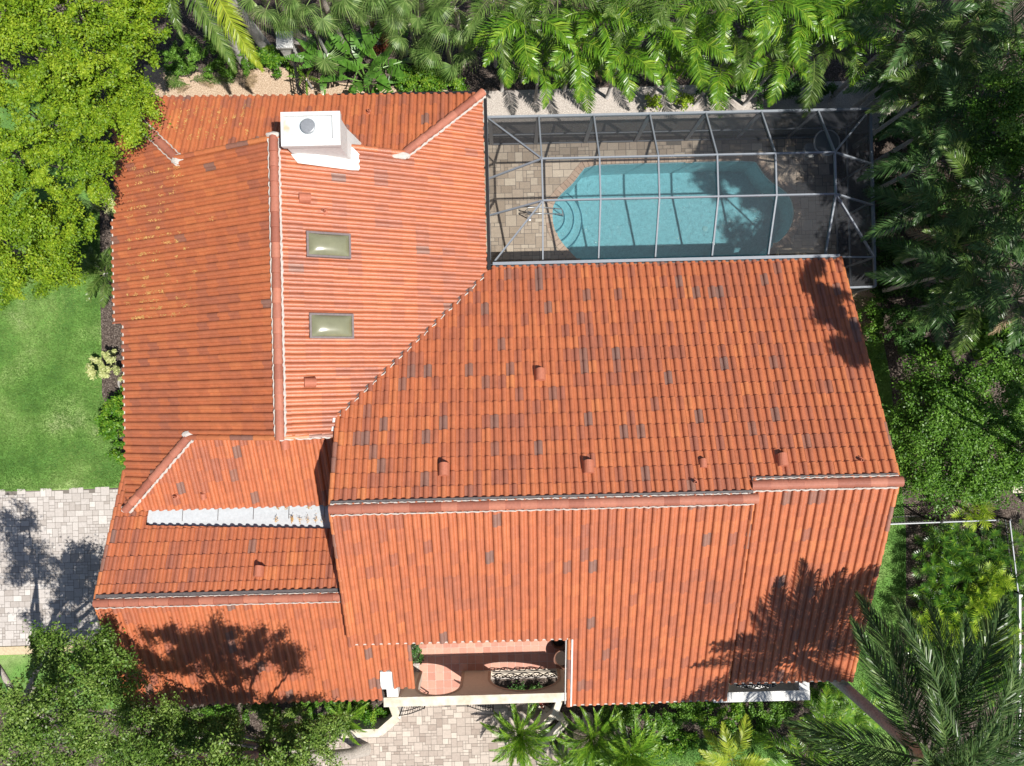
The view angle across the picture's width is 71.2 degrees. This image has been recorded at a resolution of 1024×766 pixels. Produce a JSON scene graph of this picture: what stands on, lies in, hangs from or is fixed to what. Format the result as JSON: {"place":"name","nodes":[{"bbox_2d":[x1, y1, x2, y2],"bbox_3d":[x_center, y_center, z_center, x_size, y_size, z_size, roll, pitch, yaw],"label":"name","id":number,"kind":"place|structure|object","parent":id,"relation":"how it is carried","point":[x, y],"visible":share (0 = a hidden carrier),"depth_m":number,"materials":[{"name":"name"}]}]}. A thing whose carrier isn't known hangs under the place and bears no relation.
{"place":"outdoors","nodes":[
{"label":"outdoors","id":0,"kind":"place"},
{"bbox_2d":[0,487,117,646],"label":"driveway","id":1,"kind":"structure","parent":0,"point":[43,544],"depth_m":24.82,"materials":[{"name":"grey stone"}]},
{"bbox_2d":[0,653,124,708],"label":"lawn","id":2,"kind":"structure","parent":0,"point":[11,665],"depth_m":24.80,"materials":[{"name":"green plant"}]},
{"bbox_2d":[0,80,125,491],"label":"lawn","id":3,"kind":"structure","parent":0,"point":[82,196],"depth_m":24.89,"materials":[{"name":"green plant"}]},
{"bbox_2d":[0,184,97,310],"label":"broadleaf tree","id":4,"kind":"object","parent":3,"relation":"on","point":[49,258],"visible":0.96,"depth_m":19.30,"materials":[{"name":"green plant"}]},
{"bbox_2d":[0,58,170,219],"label":"broadleaf tree","id":5,"kind":"object","parent":3,"relation":"on","point":[84,119],"visible":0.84,"depth_m":18.87,"materials":[{"name":"green plant"}]},
{"bbox_2d":[419,640,556,694],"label":"courtyard floor","id":6,"kind":"structure","parent":0,"point":[520,655],"depth_m":24.90,"materials":[{"name":"ceramic"}]},
{"bbox_2d":[0,0,1023,765],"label":"ground","id":7,"kind":"structure","parent":0,"point":[476,76],"depth_m":25.08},
{"bbox_2d":[0,614,157,765],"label":"oak tree","id":8,"kind":"object","parent":7,"relation":"on","point":[29,703],"visible":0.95,"depth_m":19.59,"materials":[{"name":"green plant"}]},
{"bbox_2d":[0,0,181,129],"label":"broadleaf tree","id":9,"kind":"object","parent":7,"relation":"on","point":[119,34],"visible":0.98,"depth_m":18.07,"materials":[{"name":"green plant"}]},
{"bbox_2d":[74,246,112,307],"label":"spiky palm","id":10,"kind":"object","parent":7,"relation":"on","point":[95,268],"visible":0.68,"depth_m":23.55,"materials":[{"name":"green plant"}]},
{"bbox_2d":[89,386,125,466],"bbox_3d":[-13.345,1.461,24.183,1.389,1.414,2.865,-1,90,0],"label":"hedge","id":11,"kind":"object","parent":7,"relation":"on","point":[108,423],"visible":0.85,"depth_m":23.83,"materials":[{"name":"green plant"}]},
{"bbox_2d":[109,0,249,73],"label":"date palm","id":12,"kind":"object","parent":7,"relation":"on","point":[201,7],"visible":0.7,"depth_m":19.49,"materials":[{"name":"green plant"}]},
{"bbox_2d":[159,30,269,82],"bbox_3d":[-10.245,-11.177,24.282,4.059,1.469,1.748,-1,90,0],"label":"hedge","id":13,"kind":"object","parent":7,"relation":"on","point":[175,49],"visible":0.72,"depth_m":24.10,"materials":[{"name":"green plant"}]},
{"bbox_2d":[93,717,348,765],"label":"oak tree","id":14,"kind":"object","parent":7,"relation":"on","point":[147,752],"visible":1,"depth_m":16.50,"materials":[{"name":"green plant"}]},
{"bbox_2d":[204,0,270,71],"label":"date palm","id":15,"kind":"object","parent":7,"relation":"on","point":[261,41],"visible":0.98,"depth_m":19.48,"materials":[{"name":"green plant"}]},
{"bbox_2d":[109,682,370,765],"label":"oak tree","id":16,"kind":"object","parent":7,"relation":"on","point":[185,729],"visible":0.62,"depth_m":21.18,"materials":[{"name":"green plant"}]},
{"bbox_2d":[237,0,310,61],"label":"fan palm","id":17,"kind":"object","parent":7,"relation":"on","point":[278,24],"visible":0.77,"depth_m":20.80,"materials":[{"name":"green plant"}]},
{"bbox_2d":[243,701,308,726],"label":"front shrub","id":18,"kind":"object","parent":7,"relation":"on","point":[262,709],"visible":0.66,"depth_m":23.93,"materials":[{"name":"green plant"}]},
{"bbox_2d":[144,65,448,97],"bbox_3d":[-7.277,-9.860,25.032,11.182,0.001,2.582,0,90,0],"label":"gravel bed","id":19,"kind":"object","parent":7,"relation":"on","point":[268,84],"visible":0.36,"depth_m":25.02,"materials":[{"name":"beige gravel"}]},
{"bbox_2d":[317,29,406,92],"bbox_3d":[-4.803,-10.127,23.740,2.914,2.618,2.494,19,89,0],"label":"bird of paradise","id":20,"kind":"object","parent":19,"relation":"on","point":[378,60],"visible":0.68,"depth_m":23.24,"materials":[{"name":"green plant"}]},
{"bbox_2d":[277,0,369,60],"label":"fan palm","id":21,"kind":"object","parent":7,"relation":"on","point":[327,20],"visible":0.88,"depth_m":20.66,"materials":[{"name":"green plant"}]},
{"bbox_2d":[297,15,416,92],"bbox_3d":[-4.929,-10.742,23.609,2.993,2.887,3.315,-45,90,-1],"label":"bird of paradise","id":22,"kind":"object","parent":7,"relation":"on","point":[382,79],"visible":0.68,"depth_m":23.18,"materials":[{"name":"green plant"}]},
{"bbox_2d":[341,707,403,737],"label":"garden wall","id":23,"kind":"structure","parent":7,"relation":"on","point":[382,727],"depth_m":24.08,"materials":[{"name":"white paint"}]},
{"bbox_2d":[332,19,432,92],"bbox_3d":[-4.332,-10.854,23.749,2.827,2.618,3.090,43,89,0],"label":"bird of paradise","id":24,"kind":"object","parent":7,"relation":"on","point":[398,72],"visible":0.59,"depth_m":23.24,"materials":[{"name":"green plant"}]},
{"bbox_2d":[347,0,420,56],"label":"fan palm","id":25,"kind":"object","parent":7,"relation":"on","point":[396,22],"visible":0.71,"depth_m":21.49,"materials":[{"name":"green plant"}]},
{"bbox_2d":[369,0,447,70],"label":"fan palm","id":26,"kind":"object","parent":7,"relation":"on","point":[413,38],"visible":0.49,"depth_m":22.43,"materials":[{"name":"green plant"}]},
{"bbox_2d":[379,0,459,59],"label":"fan palm","id":27,"kind":"object","parent":7,"relation":"on","point":[423,19],"visible":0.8,"depth_m":21.13,"materials":[{"name":"green plant"}]},
{"bbox_2d":[394,62,469,91],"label":"hedge","id":28,"kind":"object","parent":7,"relation":"on","point":[431,82],"visible":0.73,"depth_m":24.29,"materials":[{"name":"green plant"}]},
{"bbox_2d":[312,703,560,765],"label":"walkway","id":29,"kind":"structure","parent":7,"relation":"on","point":[462,715],"depth_m":24.88,"materials":[{"name":"beige stone"}]},
{"bbox_2d":[480,703,556,765],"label":"cycad","id":30,"kind":"object","parent":29,"relation":"on","point":[519,740],"visible":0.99,"depth_m":23.53,"materials":[{"name":"green plant"}]},
{"bbox_2d":[408,8,479,83],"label":"fan palm","id":31,"kind":"object","parent":7,"relation":"on","point":[462,55],"visible":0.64,"depth_m":22.79,"materials":[{"name":"green plant"}]},
{"bbox_2d":[415,0,491,66],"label":"fan palm","id":32,"kind":"object","parent":7,"relation":"on","point":[466,34],"visible":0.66,"depth_m":21.33,"materials":[{"name":"green plant"}]},
{"bbox_2d":[425,0,543,69],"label":"feather palm","id":33,"kind":"object","parent":7,"relation":"on","point":[506,53],"visible":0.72,"depth_m":20.35,"materials":[{"name":"green plant"}]},
{"bbox_2d":[92,88,904,706],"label":"house","id":34,"kind":"structure","parent":7,"relation":"on","point":[662,480],"depth_m":20.38,"materials":[{"name":"tile"}]},
{"bbox_2d":[473,0,576,83],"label":"feather palm","id":35,"kind":"object","parent":7,"relation":"on","point":[498,36],"visible":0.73,"depth_m":20.48,"materials":[{"name":"green plant"}]},
{"bbox_2d":[495,0,618,70],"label":"feather palm","id":36,"kind":"object","parent":7,"relation":"on","point":[546,7],"visible":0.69,"depth_m":20.20,"materials":[{"name":"green plant"}]},
{"bbox_2d":[553,704,629,765],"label":"cycad","id":37,"kind":"object","parent":7,"relation":"on","point":[588,748],"visible":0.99,"depth_m":23.16,"materials":[{"name":"green plant"}]},
{"bbox_2d":[543,0,655,80],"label":"feather palm","id":38,"kind":"object","parent":7,"relation":"on","point":[580,32],"visible":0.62,"depth_m":20.55,"materials":[{"name":"green plant"}]},
{"bbox_2d":[564,0,673,70],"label":"feather palm","id":39,"kind":"object","parent":7,"relation":"on","point":[643,7],"visible":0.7,"depth_m":20.14,"materials":[{"name":"green plant"}]},
{"bbox_2d":[591,710,674,765],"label":"cycad","id":40,"kind":"object","parent":7,"relation":"on","point":[622,731],"visible":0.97,"depth_m":22.95,"materials":[{"name":"green plant"}]},
{"bbox_2d":[593,0,689,81],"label":"feather palm","id":41,"kind":"object","parent":7,"relation":"on","point":[667,30],"visible":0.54,"depth_m":20.69,"materials":[{"name":"green plant"}]},
{"bbox_2d":[483,138,836,269],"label":"pool deck","id":42,"kind":"structure","parent":7,"relation":"on","point":[818,243],"depth_m":25.07,"materials":[{"name":"beige stone"}]},
{"bbox_2d":[546,155,800,259],"bbox_3d":[5.665,-6.020,25.093,8.974,0.060,3.972,-1,90,0],"label":"pool coping","id":43,"kind":"object","parent":42,"relation":"on","point":[581,166],"visible":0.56,"depth_m":25.08,"materials":[{"name":"beige stone"}]},
{"bbox_2d":[487,107,876,293],"bbox_3d":[5.357,-5.714,23.276,12.244,3.625,5.695,-1,90,0],"label":"pool enclosure","id":44,"kind":"object","parent":42,"relation":"on","point":[852,205],"visible":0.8,"depth_m":23.25,"materials":[{"name":"grey metal"}]},
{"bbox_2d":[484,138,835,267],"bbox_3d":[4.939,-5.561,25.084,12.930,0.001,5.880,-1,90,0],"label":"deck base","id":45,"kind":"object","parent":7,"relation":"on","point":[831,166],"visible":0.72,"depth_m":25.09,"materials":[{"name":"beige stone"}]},
{"bbox_2d":[639,704,688,734],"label":"shrub","id":46,"kind":"object","parent":7,"relation":"on","point":[664,721],"visible":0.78,"depth_m":24.35,"materials":[{"name":"green plant"}]},
{"bbox_2d":[553,161,793,259],"bbox_3d":[5.441,-6.010,25.756,8.932,1.270,3.492,-1,90,0],"label":"pool basin","id":47,"kind":"object","parent":7,"relation":"in","point":[628,228],"visible":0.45,"depth_m":26.39,"materials":[{"name":"liquid"}]},
{"bbox_2d":[604,0,751,68],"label":"feather palm","id":48,"kind":"object","parent":7,"relation":"on","point":[666,8],"visible":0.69,"depth_m":20.03,"materials":[{"name":"green plant"}]},
{"bbox_2d":[687,701,746,733],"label":"shrub","id":49,"kind":"object","parent":7,"relation":"on","point":[737,713],"visible":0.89,"depth_m":24.39,"materials":[{"name":"green plant"}]},
{"bbox_2d":[674,0,773,73],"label":"feather palm","id":50,"kind":"object","parent":7,"relation":"on","point":[729,21],"visible":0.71,"depth_m":20.21,"materials":[{"name":"green plant"}]},
{"bbox_2d":[705,0,818,71],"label":"feather palm","id":51,"kind":"object","parent":7,"relation":"on","point":[780,6],"visible":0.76,"depth_m":19.95,"materials":[{"name":"green plant"}]},
{"bbox_2d":[743,701,797,730],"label":"shrub","id":52,"kind":"object","parent":7,"relation":"on","point":[778,714],"visible":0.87,"depth_m":24.32,"materials":[{"name":"green plant"}]},
{"bbox_2d":[753,724,840,765],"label":"shrub","id":53,"kind":"object","parent":7,"relation":"on","point":[757,737],"visible":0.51,"depth_m":23.47,"materials":[{"name":"green plant"}]},
{"bbox_2d":[798,684,857,750],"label":"young palm","id":54,"kind":"object","parent":7,"relation":"on","point":[815,708],"visible":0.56,"depth_m":23.02,"materials":[{"name":"green plant"}]},
{"bbox_2d":[867,164,902,306],"bbox_3d":[12.761,-5.092,24.604,1.371,1.190,5.096,-1,90,0],"label":"shrub","id":55,"kind":"object","parent":7,"relation":"on","point":[880,213],"visible":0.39,"depth_m":24.34,"materials":[{"name":"green plant"}]},
{"bbox_2d":[862,302,931,359],"bbox_3d":[13.111,-1.791,24.244,2.291,1.740,2.056,-1,90,0],"label":"sea grape","id":56,"kind":"object","parent":7,"relation":"on","point":[898,310],"visible":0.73,"depth_m":23.90,"materials":[{"name":"green plant"}]},
{"bbox_2d":[873,108,921,197],"bbox_3d":[13.414,-7.907,24.466,2.189,1.402,3.384,-1,90,0],"label":"understory shrub","id":57,"kind":"object","parent":7,"relation":"on","point":[910,146],"visible":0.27,"depth_m":24.20,"materials":[{"name":"green plant"}]},
{"bbox_2d":[774,591,1023,765],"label":"queen palm","id":58,"kind":"object","parent":7,"relation":"on","point":[980,745],"visible":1,"depth_m":17.29,"materials":[{"name":"green plant"}]},
{"bbox_2d":[870,238,929,303],"bbox_3d":[13.181,-3.904,24.399,1.892,1.665,2.455,7,89,0],"label":"understory shrub","id":59,"kind":"object","parent":7,"relation":"on","point":[889,256],"visible":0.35,"depth_m":24.22,"materials":[{"name":"green plant"}]},
{"bbox_2d":[864,46,986,161],"bbox_3d":[11.963,-8.331,22.568,3.279,5.183,3.292,-1,90,0],"label":"shade palm","id":60,"kind":"object","parent":7,"relation":"on","point":[904,111],"visible":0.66,"depth_m":20.68,"materials":[{"name":"green plant"}]},
{"bbox_2d":[857,91,1008,229],"bbox_3d":[12.498,-6.418,22.674,3.752,4.947,3.965,15,89,0],"label":"shade palm","id":61,"kind":"object","parent":7,"relation":"on","point":[918,218],"visible":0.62,"depth_m":20.89,"materials":[{"name":"green plant"}]},
{"bbox_2d":[865,217,1007,349],"bbox_3d":[12.940,-3.266,22.711,3.342,4.828,3.834,-34,90,-1],"label":"shade palm","id":62,"kind":"object","parent":7,"relation":"on","point":[938,338],"visible":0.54,"depth_m":21.34,"materials":[{"name":"green plant"}]},
{"bbox_2d":[911,527,962,577],"bbox_3d":[14.497,5.765,24.393,1.530,1.338,1.711,-45,90,-1],"label":"philodendron","id":63,"kind":"object","parent":7,"relation":"on","point":[938,538],"visible":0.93,"depth_m":24.17,"materials":[{"name":"green plant"}]},
{"bbox_2d":[860,139,1023,283],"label":"shade palm","id":64,"kind":"object","parent":7,"relation":"on","point":[887,231],"visible":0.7,"depth_m":21.04,"materials":[{"name":"green plant"}]},
{"bbox_2d":[872,47,1023,164],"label":"shade palm","id":65,"kind":"object","parent":7,"relation":"on","point":[940,65],"visible":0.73,"depth_m":20.36,"materials":[{"name":"green plant"}]},
{"bbox_2d":[882,121,1023,236],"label":"shade palm","id":66,"kind":"object","parent":7,"relation":"on","point":[957,164],"visible":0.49,"depth_m":20.24,"materials":[{"name":"green plant"}]},
{"bbox_2d":[885,339,1023,531],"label":"ficus tree","id":67,"kind":"object","parent":7,"relation":"on","point":[967,426],"visible":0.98,"depth_m":21.54,"materials":[{"name":"green plant"}]},
{"bbox_2d":[886,184,1023,300],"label":"shade palm","id":68,"kind":"object","parent":7,"relation":"on","point":[903,260],"visible":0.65,"depth_m":20.66,"materials":[{"name":"green plant"}]},
{"bbox_2d":[902,20,1023,151],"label":"shade palm","id":69,"kind":"object","parent":7,"relation":"on","point":[991,58],"visible":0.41,"depth_m":20.14,"materials":[{"name":"green plant"}]},
{"bbox_2d":[903,242,1023,357],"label":"shade palm","id":70,"kind":"object","parent":7,"relation":"on","point":[961,332],"visible":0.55,"depth_m":21.17,"materials":[{"name":"green plant"}]},
{"bbox_2d":[915,306,1019,374],"bbox_3d":[15.015,-1.719,23.569,2.094,3.118,2.621,33,89,0],"label":"sea grape","id":71,"kind":"object","parent":7,"relation":"on","point":[984,341],"visible":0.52,"depth_m":22.87,"materials":[{"name":"green plant"}]},
{"bbox_2d":[914,207,1023,331],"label":"shade palm","id":72,"kind":"object","parent":7,"relation":"on","point":[993,320],"visible":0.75,"depth_m":20.50,"materials":[{"name":"green plant"}]},
{"bbox_2d":[914,141,1023,267],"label":"shade palm","id":73,"kind":"object","parent":7,"relation":"on","point":[996,210],"visible":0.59,"depth_m":20.05,"materials":[{"name":"green plant"}]},
{"bbox_2d":[914,0,1023,115],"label":"shade palm","id":74,"kind":"object","parent":7,"relation":"on","point":[1019,23],"visible":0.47,"depth_m":19.90,"materials":[{"name":"green plant"}]},
{"bbox_2d":[927,236,1023,354],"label":"shade palm","id":75,"kind":"object","parent":7,"relation":"on","point":[978,290],"visible":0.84,"depth_m":20.22,"materials":[{"name":"green plant"}]},
{"bbox_2d":[943,33,1023,220],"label":"ficus tree","id":76,"kind":"object","parent":7,"relation":"on","point":[1012,111],"visible":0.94,"depth_m":19.70,"materials":[{"name":"green plant"}]},
{"bbox_2d":[968,560,1015,604],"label":"yellow philodendron","id":77,"kind":"object","parent":7,"relation":"on","point":[1005,579],"visible":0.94,"depth_m":23.85,"materials":[{"name":"green plant"}]},
{"bbox_2d":[573,732,798,765],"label":"lawn","id":78,"kind":"structure","parent":0,"point":[686,763],"depth_m":24.96,"materials":[{"name":"green plant"}]},
{"bbox_2d":[629,729,700,764],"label":"shrub","id":79,"kind":"object","parent":78,"relation":"on","point":[685,737],"visible":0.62,"depth_m":24.68,"materials":[{"name":"green plant"}]},
{"bbox_2d":[695,714,769,765],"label":"young palm","id":80,"kind":"object","parent":78,"relation":"on","point":[743,760],"visible":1,"depth_m":23.37,"materials":[{"name":"green plant"}]},
{"bbox_2d":[482,80,906,137],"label":"gravel path","id":81,"kind":"structure","parent":0,"point":[513,102],"depth_m":25.12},
{"bbox_2d":[464,7,542,91],"bbox_3d":[-0.367,-10.223,22.979,2.139,4.208,2.244,-17,90,-1],"label":"feather palm","id":82,"kind":"object","parent":81,"relation":"on","point":[501,74],"visible":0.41,"depth_m":21.57,"materials":[{"name":"green plant"}]},
{"bbox_2d":[504,21,574,109],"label":"feather palm","id":83,"kind":"object","parent":81,"relation":"on","point":[546,55],"visible":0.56,"depth_m":22.18,"materials":[{"name":"green plant"}]},
{"bbox_2d":[519,0,621,102],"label":"feather palm","id":84,"kind":"object","parent":81,"relation":"on","point":[569,56],"visible":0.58,"depth_m":21.18,"materials":[{"name":"green plant"}]},
{"bbox_2d":[550,28,622,113],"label":"feather palm","id":85,"kind":"object","parent":81,"relation":"on","point":[590,93],"visible":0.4,"depth_m":22.37,"materials":[{"name":"green plant"}]},
{"bbox_2d":[568,2,661,102],"bbox_3d":[3.070,-10.139,22.896,2.788,4.423,2.776,-1,90,0],"label":"feather palm","id":86,"kind":"object","parent":81,"relation":"on","point":[633,52],"visible":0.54,"depth_m":21.48,"materials":[{"name":"green plant"}]},
{"bbox_2d":[625,27,708,103],"bbox_3d":[4.749,-9.914,23.194,2.604,3.848,1.990,-1,90,0],"label":"feather palm","id":87,"kind":"object","parent":81,"relation":"on","point":[673,58],"visible":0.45,"depth_m":21.99,"materials":[{"name":"green plant"}]},
{"bbox_2d":[655,0,737,95],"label":"feather palm","id":88,"kind":"object","parent":81,"relation":"on","point":[705,44],"visible":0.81,"depth_m":20.79,"materials":[{"name":"green plant"}]},
{"bbox_2d":[666,8,759,117],"bbox_3d":[6.474,-9.854,23.149,2.756,3.964,2.749,-44,90,-1],"label":"feather palm","id":89,"kind":"object","parent":81,"relation":"on","point":[715,91],"visible":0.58,"depth_m":22.04,"materials":[{"name":"green plant"}]},
{"bbox_2d":[689,0,789,91],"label":"feather palm","id":90,"kind":"object","parent":81,"relation":"on","point":[746,55],"visible":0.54,"depth_m":21.16,"materials":[{"name":"green plant"}]},
{"bbox_2d":[696,74,837,109],"bbox_3d":[8.819,-9.981,24.608,5.059,1.082,1.264,-1,90,0],"label":"shrub","id":91,"kind":"object","parent":81,"relation":"on","point":[794,89],"visible":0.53,"depth_m":24.45,"materials":[{"name":"green plant"}]},
{"bbox_2d":[732,17,822,107],"bbox_3d":[7.928,-9.767,22.994,2.410,4.294,2.216,-1,90,0],"label":"feather palm","id":92,"kind":"object","parent":81,"relation":"on","point":[779,80],"visible":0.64,"depth_m":21.59,"materials":[{"name":"green plant"}]},
{"bbox_2d":[742,0,856,75],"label":"feather palm","id":93,"kind":"object","parent":81,"relation":"on","point":[797,35],"visible":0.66,"depth_m":20.40,"materials":[{"name":"green plant"}]},
{"bbox_2d":[762,0,876,117],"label":"feather palm","id":94,"kind":"object","parent":81,"relation":"on","point":[827,59],"visible":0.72,"depth_m":21.27,"materials":[{"name":"green plant"}]},
{"bbox_2d":[787,0,896,87],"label":"feather palm","id":95,"kind":"object","parent":81,"relation":"on","point":[852,47],"visible":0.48,"depth_m":20.64,"materials":[{"name":"green plant"}]},
{"bbox_2d":[817,0,980,98],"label":"shade palm","id":96,"kind":"object","parent":81,"relation":"on","point":[908,10],"visible":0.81,"depth_m":20.06,"materials":[{"name":"green plant"}]},
{"bbox_2d":[842,0,993,122],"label":"shade palm","id":97,"kind":"object","parent":81,"relation":"on","point":[857,104],"visible":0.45,"depth_m":21.19,"materials":[{"name":"green plant"}]},
{"bbox_2d":[863,0,1000,109],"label":"shade palm","id":98,"kind":"object","parent":81,"relation":"on","point":[955,40],"visible":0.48,"depth_m":20.27,"materials":[{"name":"green plant"}]},
{"bbox_2d":[892,0,1023,83],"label":"shade palm","id":99,"kind":"object","parent":81,"relation":"on","point":[1004,40],"visible":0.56,"depth_m":19.98,"materials":[{"name":"green plant"}]},
{"bbox_2d":[822,294,909,765],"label":"lawn","id":100,"kind":"structure","parent":0,"point":[894,530],"depth_m":25.05,"materials":[{"name":"green plant"}]},
{"bbox_2d":[826,679,886,736],"bbox_3d":[11.304,10.774,23.958,1.802,2.078,1.875,-1,90,0],"label":"shrub","id":101,"kind":"object","parent":100,"relation":"on","point":[860,719],"visible":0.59,"depth_m":23.32,"materials":[{"name":"green plant"}]},
{"bbox_2d":[853,290,882,340],"bbox_3d":[12.435,-2.371,25.114,1.134,0.001,1.809,-1,90,0],"label":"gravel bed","id":102,"kind":"object","parent":100,"relation":"on","point":[866,294],"visible":0.17,"depth_m":25.12,"materials":[{"name":"grey gravel"}]},
{"bbox_2d":[857,297,889,355],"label":"shrub","id":103,"kind":"object","parent":102,"relation":"on","point":[878,322],"visible":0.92,"depth_m":24.39,"materials":[{"name":"green plant"}]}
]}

